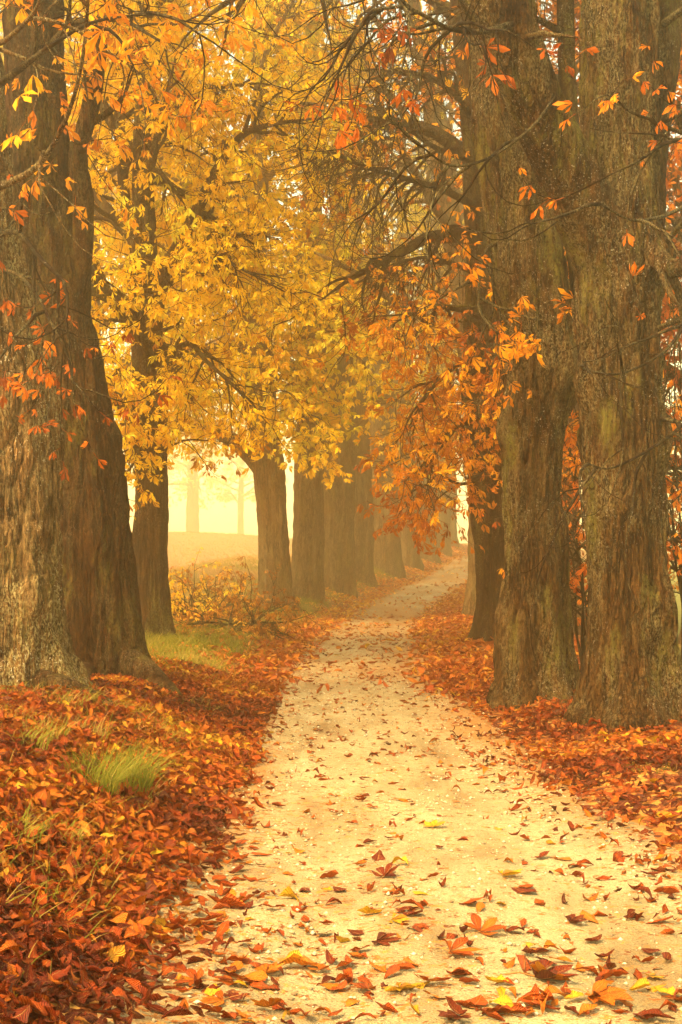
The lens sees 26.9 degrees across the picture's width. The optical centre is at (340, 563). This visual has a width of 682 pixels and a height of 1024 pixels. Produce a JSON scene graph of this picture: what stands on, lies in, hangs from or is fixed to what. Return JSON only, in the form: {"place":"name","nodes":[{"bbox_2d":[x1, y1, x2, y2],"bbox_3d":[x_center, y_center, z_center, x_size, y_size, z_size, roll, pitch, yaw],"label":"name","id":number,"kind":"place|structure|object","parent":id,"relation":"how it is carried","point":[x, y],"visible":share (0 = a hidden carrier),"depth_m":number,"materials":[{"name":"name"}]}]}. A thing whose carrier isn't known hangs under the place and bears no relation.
{"place":"outdoors","nodes":[
{"label":"outdoors","id":0,"kind":"place"},
{"bbox_2d":[0,532,681,1023],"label":"ground","id":1,"kind":"structure","parent":0,"point":[660,832],"depth_m":13.19,"materials":[{"name":"soil"}]},
{"bbox_2d":[0,719,61,749],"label":"grass tuft","id":2,"kind":"object","parent":1,"relation":"on","point":[38,741],"visible":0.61,"depth_m":8.62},
{"bbox_2d":[1,798,62,843],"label":"grass tuft","id":3,"kind":"object","parent":1,"relation":"on","point":[27,823],"visible":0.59,"depth_m":6.52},
{"bbox_2d":[4,709,84,740],"bbox_3d":[-2.062,1.086,9.610,0.742,0.217,0.852,0,0,28],"label":"grass tuft","id":4,"kind":"object","parent":1,"relation":"on","point":[62,730],"visible":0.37,"depth_m":9.66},
{"bbox_2d":[23,688,101,706],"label":"grass tuft","id":5,"kind":"object","parent":1,"relation":"on","point":[72,698],"visible":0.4,"depth_m":11.60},
{"bbox_2d":[43,815,96,845],"bbox_3d":[-1.385,1.288,6.874,0.432,0.160,0.478,0,0,-24],"label":"grass tuft","id":6,"kind":"object","parent":1,"relation":"on","point":[78,830],"visible":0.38,"depth_m":6.88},
{"bbox_2d":[54,713,118,740],"bbox_3d":[-1.974,1.181,10.398,0.686,0.198,0.804,0,0,-37],"label":"grass tuft","id":7,"kind":"object","parent":1,"relation":"on","point":[101,729],"visible":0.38,"depth_m":10.43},
{"bbox_2d":[47,744,150,795],"bbox_3d":[-1.488,1.200,8.291,0.798,0.275,0.869,0,0,0],"label":"grass tuft","id":8,"kind":"object","parent":1,"relation":"on","point":[113,785],"visible":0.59,"depth_m":8.30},
{"bbox_2d":[0,677,223,1002],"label":"grass","id":9,"kind":"structure","parent":1,"relation":"on","point":[156,785],"depth_m":6.98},
{"bbox_2d":[56,732,193,792],"bbox_3d":[-1.438,1.228,8.800,1.035,0.335,1.084,0,0,36],"label":"grass tuft","id":10,"kind":"object","parent":1,"relation":"on","point":[144,778],"visible":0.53,"depth_m":8.81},
{"bbox_2d":[0,655,286,1023],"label":"fallen leaves","id":11,"kind":"object","parent":1,"relation":"on","point":[211,757],"visible":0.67,"depth_m":7.40,"materials":[{"name":"orange plant"}]},
{"bbox_2d":[0,0,304,694],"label":"chestnut tree","id":12,"kind":"object","parent":1,"relation":"on","point":[102,603],"visible":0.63,"depth_m":16.11,"materials":[{"name":"red plant"}]},
{"bbox_2d":[0,0,312,472],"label":"chestnut tree","id":13,"kind":"object","parent":1,"relation":"on","point":[113,268],"visible":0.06,"depth_m":34.50,"materials":[{"name":"yellow plant"}]},
{"bbox_2d":[0,0,340,701],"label":"chestnut tree","id":14,"kind":"object","parent":1,"relation":"on","point":[36,642],"visible":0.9,"depth_m":12.57,"materials":[{"name":"brown plant"}]},
{"bbox_2d":[131,408,230,531],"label":"chestnut tree","id":15,"kind":"object","parent":1,"relation":"on","point":[192,488],"visible":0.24,"depth_m":181.32,"materials":[{"name":"yellow plant"}]},
{"bbox_2d":[0,0,387,637],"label":"chestnut tree","id":16,"kind":"object","parent":1,"relation":"on","point":[153,277],"visible":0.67,"depth_m":23.17,"materials":[{"name":"yellow plant"}]},
{"bbox_2d":[168,547,239,619],"bbox_3d":[-3.276,0.733,30.156,2.494,2.200,2.933,0,0,0],"label":"sapling","id":17,"kind":"object","parent":1,"relation":"on","point":[177,610],"visible":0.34,"depth_m":29.98,"materials":[{"name":"orange plant"}]},
{"bbox_2d":[69,2,364,389],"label":"chestnut tree","id":18,"kind":"object","parent":1,"relation":"on","point":[210,74],"visible":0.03,"depth_m":43.92,"materials":[{"name":"yellow plant"}]},
{"bbox_2d":[171,564,269,622],"bbox_3d":[-2.764,1.143,30.803,2.854,2.340,2.332,0,0,41],"label":"bramble bush","id":19,"kind":"object","parent":1,"relation":"on","point":[225,606],"visible":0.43,"depth_m":30.34,"materials":[{"name":"orange plant"}]},
{"bbox_2d":[168,531,292,586],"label":"grass","id":20,"kind":"structure","parent":1,"relation":"on","point":[223,533],"depth_m":75.29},
{"bbox_2d":[201,425,287,534],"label":"chestnut tree","id":21,"kind":"object","parent":1,"relation":"on","point":[240,497],"visible":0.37,"depth_m":204.58,"materials":[{"name":"yellow plant"}]},
{"bbox_2d":[172,556,328,645],"bbox_3d":[-2.025,1.107,27.604,3.051,2.510,3.218,0,0,16],"label":"bramble bush","id":22,"kind":"object","parent":1,"relation":"on","point":[254,624],"visible":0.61,"depth_m":27.31,"materials":[{"name":"brown plant"}]},
{"bbox_2d":[102,0,400,603],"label":"chestnut tree","id":23,"kind":"object","parent":1,"relation":"on","point":[307,558],"visible":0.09,"depth_m":41.61,"materials":[{"name":"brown plant"}]},
{"bbox_2d":[94,0,411,611],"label":"chestnut tree","id":24,"kind":"object","parent":1,"relation":"on","point":[267,469],"visible":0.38,"depth_m":36.23,"materials":[{"name":"yellow plant"}]},
{"bbox_2d":[145,554,410,679],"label":"grass","id":25,"kind":"structure","parent":1,"relation":"on","point":[170,642],"depth_m":25.64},
{"bbox_2d":[201,0,437,597],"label":"chestnut tree","id":26,"kind":"object","parent":1,"relation":"on","point":[339,547],"visible":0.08,"depth_m":46.57,"materials":[{"name":"brown plant"}]},
{"bbox_2d":[228,88,444,577],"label":"chestnut tree","id":27,"kind":"object","parent":1,"relation":"on","point":[387,555],"visible":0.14,"depth_m":56.93,"materials":[{"name":"brown plant"}]},
{"bbox_2d":[242,15,451,588],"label":"chestnut tree","id":28,"kind":"object","parent":1,"relation":"on","point":[364,542],"visible":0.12,"depth_m":51.64,"materials":[{"name":"brown plant"}]},
{"bbox_2d":[146,544,580,694],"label":"fallen leaves","id":29,"kind":"object","parent":1,"relation":"on","point":[451,617],"visible":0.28,"depth_m":25.83,"materials":[{"name":"orange plant"}]},
{"bbox_2d":[348,119,452,570],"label":"chestnut tree","id":30,"kind":"object","parent":1,"relation":"on","point":[411,557],"visible":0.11,"depth_m":62.05,"materials":[{"name":"brown plant"}]},
{"bbox_2d":[248,0,556,616],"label":"chestnut tree","id":31,"kind":"object","parent":1,"relation":"on","point":[469,604],"visible":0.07,"depth_m":36.69,"materials":[{"name":"orange plant"}]},
{"bbox_2d":[366,173,462,555],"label":"chestnut tree","id":32,"kind":"object","parent":1,"relation":"on","point":[446,550],"visible":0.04,"depth_m":72.47,"materials":[{"name":"brown plant"}]},
{"bbox_2d":[151,0,680,710],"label":"chestnut tree","id":33,"kind":"object","parent":1,"relation":"on","point":[537,366],"visible":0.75,"depth_m":16.25,"materials":[{"name":"brown plant"}]},
{"bbox_2d":[382,141,463,564],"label":"chestnut tree","id":34,"kind":"object","parent":1,"relation":"on","point":[433,558],"visible":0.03,"depth_m":67.04,"materials":[{"name":"orange plant"}]},
{"bbox_2d":[391,170,463,548],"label":"chestnut tree","id":35,"kind":"object","parent":1,"relation":"on","point":[453,529],"visible":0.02,"depth_m":78.49,"materials":[{"name":"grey plant"}]},
{"bbox_2d":[390,115,466,485],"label":"chestnut tree","id":36,"kind":"object","parent":1,"relation":"on","point":[435,335],"visible":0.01,"depth_m":60.77,"materials":[{"name":"orange plant"}]},
{"bbox_2d":[242,0,681,640],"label":"chestnut tree","id":37,"kind":"object","parent":1,"relation":"on","point":[480,460],"visible":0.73,"depth_m":25.05,"materials":[{"name":"brown plant"}]},
{"bbox_2d":[244,0,681,732],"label":"chestnut tree","id":38,"kind":"object","parent":1,"relation":"on","point":[600,170],"visible":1,"depth_m":13.78,"materials":[{"name":"brown plant"}]},
{"bbox_2d":[361,5,678,454],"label":"chestnut tree","id":39,"kind":"object","parent":1,"relation":"on","point":[451,123],"visible":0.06,"depth_m":47.78,"materials":[{"name":"orange plant"}]},
{"bbox_2d":[393,22,681,587],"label":"chestnut tree","id":40,"kind":"object","parent":1,"relation":"on","point":[665,307],"visible":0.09,"depth_m":18.82,"materials":[{"name":"brown plant"}]},
{"bbox_2d":[395,0,681,634],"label":"chestnut tree","id":41,"kind":"object","parent":1,"relation":"on","point":[577,15],"visible":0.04,"depth_m":29.76,"materials":[{"name":"orange plant"}]},
{"bbox_2d":[408,658,681,973],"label":"fallen leaves","id":42,"kind":"object","parent":1,"relation":"on","point":[656,758],"depth_m":11.29,"materials":[{"name":"plant"}]},
{"bbox_2d":[464,0,681,644],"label":"chestnut tree","id":43,"kind":"object","parent":1,"relation":"on","point":[676,172],"visible":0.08,"depth_m":26.54,"materials":[{"name":"orange plant"}]},
{"bbox_2d":[478,426,680,672],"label":"shrub","id":44,"kind":"object","parent":1,"relation":"on","point":[582,591],"visible":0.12,"depth_m":19.86,"materials":[{"name":"orange plant"}]},
{"bbox_2d":[560,423,681,631],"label":"shrub","id":45,"kind":"object","parent":1,"relation":"on","point":[586,585],"visible":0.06,"depth_m":23.04,"materials":[{"name":"orange plant"}]},
{"bbox_2d":[565,254,681,659],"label":"shrub","id":46,"kind":"object","parent":1,"relation":"on","point":[674,547],"visible":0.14,"depth_m":17.86,"materials":[{"name":"orange plant"}]},
{"bbox_2d":[643,810,681,818],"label":"fallen leaf","id":47,"kind":"object","parent":1,"relation":"on","point":[666,814],"visible":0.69,"depth_m":9.18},
{"bbox_2d":[0,0,681,552],"label":"sky","id":48,"kind":"structure","parent":0,"point":[219,518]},
{"bbox_2d":[97,555,681,1023],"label":"path","id":49,"kind":"structure","parent":0,"point":[423,853],"depth_m":7.64,"materials":[{"name":"sand"}]},
{"bbox_2d":[173,968,211,985],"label":"fallen leaf","id":50,"kind":"object","parent":49,"relation":"on","point":[191,973],"visible":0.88,"depth_m":5.62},
{"bbox_2d":[200,912,223,920],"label":"fallen leaf","id":51,"kind":"object","parent":49,"relation":"on","point":[213,915],"visible":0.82,"depth_m":6.52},
{"bbox_2d":[204,983,219,995],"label":"fallen leaf","id":52,"kind":"object","parent":49,"relation":"on","point":[210,992],"visible":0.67,"depth_m":5.45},
{"bbox_2d":[197,1002,237,1018],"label":"fallen leaf","id":53,"kind":"object","parent":49,"relation":"on","point":[218,1009],"visible":0.94,"depth_m":5.14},
{"bbox_2d":[200,990,241,1005],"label":"fallen leaf","id":54,"kind":"object","parent":49,"relation":"on","point":[218,999],"visible":0.9,"depth_m":5.35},
{"bbox_2d":[207,892,245,906],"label":"fallen leaf","id":55,"kind":"object","parent":49,"relation":"on","point":[230,899],"visible":0.94,"depth_m":6.80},
{"bbox_2d":[212,975,249,980],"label":"fallen leaf","id":56,"kind":"object","parent":49,"relation":"on","point":[224,977],"visible":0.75,"depth_m":5.62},
{"bbox_2d":[228,991,244,1000],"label":"fallen leaf","id":57,"kind":"object","parent":49,"relation":"on","point":[235,997],"visible":1,"depth_m":5.38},
{"bbox_2d":[235,970,267,980],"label":"fallen leaf","id":58,"kind":"object","parent":49,"relation":"on","point":[259,975],"visible":0.94,"depth_m":5.65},
{"bbox_2d":[249,998,281,1007],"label":"fallen leaf","id":59,"kind":"object","parent":49,"relation":"on","point":[262,1002],"visible":1,"depth_m":5.25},
{"bbox_2d":[254,961,285,972],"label":"fallen leaf","id":60,"kind":"object","parent":49,"relation":"on","point":[266,968],"visible":0.87,"depth_m":5.76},
{"bbox_2d":[278,886,298,901],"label":"fallen leaf","id":61,"kind":"object","parent":49,"relation":"on","point":[288,891],"visible":0.94,"depth_m":7.04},
{"bbox_2d":[280,950,302,961],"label":"fallen leaf","id":62,"kind":"object","parent":49,"relation":"on","point":[296,954],"visible":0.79,"depth_m":5.91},
{"bbox_2d":[279,955,320,966],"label":"fallen leaf","id":63,"kind":"object","parent":49,"relation":"on","point":[304,960],"visible":0.85,"depth_m":5.85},
{"bbox_2d":[319,870,338,878],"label":"fallen leaf","id":64,"kind":"object","parent":49,"relation":"on","point":[331,873],"visible":1,"depth_m":7.47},
{"bbox_2d":[320,983,343,989],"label":"fallen leaf","id":65,"kind":"object","parent":49,"relation":"on","point":[328,985],"visible":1,"depth_m":5.60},
{"bbox_2d":[328,980,346,989],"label":"fallen leaf","id":66,"kind":"object","parent":49,"relation":"on","point":[343,984],"visible":1,"depth_m":5.58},
{"bbox_2d":[337,955,353,966],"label":"fallen leaf","id":67,"kind":"object","parent":49,"relation":"on","point":[348,960],"visible":1,"depth_m":5.85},
{"bbox_2d":[342,967,352,984],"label":"fallen leaf","id":68,"kind":"object","parent":49,"relation":"on","point":[348,970],"visible":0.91,"depth_m":5.70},
{"bbox_2d":[350,982,375,993],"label":"fallen leaf","id":69,"kind":"object","parent":49,"relation":"on","point":[367,985],"visible":1,"depth_m":5.56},
{"bbox_2d":[357,906,382,913],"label":"fallen leaf","id":70,"kind":"object","parent":49,"relation":"on","point":[366,909],"visible":1,"depth_m":6.67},
{"bbox_2d":[368,960,386,972],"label":"fallen leaf","id":71,"kind":"object","parent":49,"relation":"on","point":[382,968],"visible":1,"depth_m":5.81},
{"bbox_2d":[371,849,384,860],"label":"fallen leaf","id":72,"kind":"object","parent":49,"relation":"on","point":[378,855],"visible":1,"depth_m":8.00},
{"bbox_2d":[371,862,397,879],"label":"fallen leaf","id":73,"kind":"object","parent":49,"relation":"on","point":[388,869],"visible":1,"depth_m":7.46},
{"bbox_2d":[370,932,401,945],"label":"fallen leaf","id":74,"kind":"object","parent":49,"relation":"on","point":[381,936],"visible":1,"depth_m":6.21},
{"bbox_2d":[375,1001,397,1012],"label":"fallen leaf","id":75,"kind":"object","parent":49,"relation":"on","point":[387,1006],"visible":1,"depth_m":5.26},
{"bbox_2d":[384,964,399,978],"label":"fallen leaf","id":76,"kind":"object","parent":49,"relation":"on","point":[393,969],"visible":1,"depth_m":5.73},
{"bbox_2d":[381,913,409,923],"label":"fallen leaf","id":77,"kind":"object","parent":49,"relation":"on","point":[399,918],"visible":1,"depth_m":6.53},
{"bbox_2d":[389,963,414,969],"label":"fallen leaf","id":78,"kind":"object","parent":49,"relation":"on","point":[406,966],"visible":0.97,"depth_m":5.78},
{"bbox_2d":[123,614,681,1023],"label":"fallen leaves","id":79,"kind":"object","parent":49,"relation":"on","point":[330,959],"depth_m":8.21,"materials":[{"name":"plant"}]},
{"bbox_2d":[385,982,420,988],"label":"fallen leaf","id":80,"kind":"object","parent":49,"relation":"on","point":[404,984],"visible":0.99,"depth_m":5.52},
{"bbox_2d":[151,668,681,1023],"bbox_3d":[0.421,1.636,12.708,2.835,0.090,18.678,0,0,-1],"label":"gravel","id":81,"kind":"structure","parent":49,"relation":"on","point":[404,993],"depth_m":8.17,"materials":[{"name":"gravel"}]},
{"bbox_2d":[415,974,450,980],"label":"fallen leaf","id":82,"kind":"object","parent":49,"relation":"on","point":[425,978],"visible":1,"depth_m":5.56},
{"bbox_2d":[422,820,445,829],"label":"fallen leaf","id":83,"kind":"object","parent":49,"relation":"on","point":[433,823],"visible":1,"depth_m":8.94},
{"bbox_2d":[437,1009,468,1019],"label":"fallen leaf","id":84,"kind":"object","parent":49,"relation":"on","point":[449,1013],"visible":1,"depth_m":5.14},
{"bbox_2d":[428,937,482,955],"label":"fallen leaf","id":85,"kind":"object","parent":49,"relation":"on","point":[459,942],"visible":1,"depth_m":6.01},
{"bbox_2d":[445,996,466,1014],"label":"fallen leaf","id":86,"kind":"object","parent":49,"relation":"on","point":[455,1007],"visible":1,"depth_m":5.22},
{"bbox_2d":[454,1000,479,1008],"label":"fallen leaf","id":87,"kind":"object","parent":49,"relation":"on","point":[464,1003],"visible":0.85,"depth_m":5.28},
{"bbox_2d":[459,977,479,982],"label":"fallen leaf","id":88,"kind":"object","parent":49,"relation":"on","point":[465,979],"visible":1,"depth_m":5.58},
{"bbox_2d":[465,994,487,1004],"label":"fallen leaf","id":89,"kind":"object","parent":49,"relation":"on","point":[480,999],"visible":1,"depth_m":5.33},
{"bbox_2d":[463,913,506,935],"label":"fallen leaf","id":90,"kind":"object","parent":49,"relation":"on","point":[489,925],"visible":0.99,"depth_m":6.35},
{"bbox_2d":[481,1008,504,1020],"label":"fallen leaf","id":91,"kind":"object","parent":49,"relation":"on","point":[495,1015],"visible":1,"depth_m":5.15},
{"bbox_2d":[484,974,508,982],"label":"fallen leaf","id":92,"kind":"object","parent":49,"relation":"on","point":[499,978],"visible":1,"depth_m":5.58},
{"bbox_2d":[481,1005,512,1013],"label":"fallen leaf","id":93,"kind":"object","parent":49,"relation":"on","point":[507,1007],"visible":0.94,"depth_m":5.20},
{"bbox_2d":[489,995,512,1006],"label":"fallen leaf","id":94,"kind":"object","parent":49,"relation":"on","point":[504,1000],"visible":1,"depth_m":5.28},
{"bbox_2d":[487,869,521,875],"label":"fallen leaf","id":95,"kind":"object","parent":49,"relation":"on","point":[507,872],"visible":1,"depth_m":7.44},
{"bbox_2d":[500,1005,530,1012],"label":"fallen leaf","id":96,"kind":"object","parent":49,"relation":"on","point":[517,1009],"visible":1,"depth_m":5.20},
{"bbox_2d":[511,887,535,892],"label":"fallen leaf","id":97,"kind":"object","parent":49,"relation":"on","point":[520,890],"visible":1,"depth_m":7.13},
{"bbox_2d":[520,983,543,1004],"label":"fallen leaf","id":98,"kind":"object","parent":49,"relation":"on","point":[534,988],"visible":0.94,"depth_m":5.36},
{"bbox_2d":[505,958,578,978],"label":"fallen leaf","id":99,"kind":"object","parent":49,"relation":"on","point":[551,972],"visible":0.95,"depth_m":5.65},
{"bbox_2d":[530,961,570,980],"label":"fallen leaf","id":100,"kind":"object","parent":49,"relation":"on","point":[537,966],"visible":0.53,"depth_m":5.59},
{"bbox_2d":[541,985,567,995],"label":"fallen leaf","id":101,"kind":"object","parent":49,"relation":"on","point":[552,989],"visible":0.85,"depth_m":5.42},
{"bbox_2d":[560,981,570,992],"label":"fallen leaf","id":102,"kind":"object","parent":49,"relation":"on","point":[563,989],"visible":0.97,"depth_m":5.47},
{"bbox_2d":[557,914,587,923],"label":"fallen leaf","id":103,"kind":"object","parent":49,"relation":"on","point":[571,918],"visible":1,"depth_m":6.57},
{"bbox_2d":[564,990,583,998],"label":"fallen leaf","id":104,"kind":"object","parent":49,"relation":"on","point":[574,994],"visible":1,"depth_m":5.39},
{"bbox_2d":[573,966,598,975],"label":"fallen leaf","id":105,"kind":"object","parent":49,"relation":"on","point":[593,969],"visible":0.85,"depth_m":5.71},
{"bbox_2d":[577,1003,596,1015],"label":"fallen leaf","id":106,"kind":"object","parent":49,"relation":"on","point":[586,1007],"visible":1,"depth_m":5.25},
{"bbox_2d":[580,910,597,923],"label":"fallen leaf","id":107,"kind":"object","parent":49,"relation":"on","point":[588,916],"visible":0.97,"depth_m":6.64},
{"bbox_2d":[564,979,633,1005],"bbox_3d":[0.977,1.622,5.390,0.270,0.046,0.190,9,13,23],"label":"fallen leaf","id":108,"kind":"object","parent":49,"relation":"on","point":[610,995],"visible":0.99,"depth_m":5.38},
{"bbox_2d":[598,969,612,979],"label":"fallen leaf","id":109,"kind":"object","parent":49,"relation":"on","point":[606,973],"visible":0.85,"depth_m":5.67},
{"bbox_2d":[605,954,615,969],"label":"fallen leaf","id":110,"kind":"object","parent":49,"relation":"on","point":[609,964],"visible":1,"depth_m":5.78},
{"bbox_2d":[611,969,627,976],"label":"fallen leaf","id":111,"kind":"object","parent":49,"relation":"on","point":[618,972],"visible":0.97,"depth_m":5.73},
{"bbox_2d":[629,978,650,990],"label":"fallen leaf","id":112,"kind":"object","parent":49,"relation":"on","point":[641,983],"visible":1,"depth_m":5.57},
{"bbox_2d":[641,1008,674,1018],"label":"fallen leaf","id":113,"kind":"object","parent":49,"relation":"on","point":[656,1012],"visible":0.91,"depth_m":5.21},
{"bbox_2d":[653,986,677,994],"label":"fallen leaf","id":114,"kind":"object","parent":49,"relation":"on","point":[670,990],"visible":1,"depth_m":5.53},
{"bbox_2d":[654,886,679,893],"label":"fallen leaf","id":115,"kind":"object","parent":49,"relation":"on","point":[669,889],"visible":0.97,"depth_m":7.04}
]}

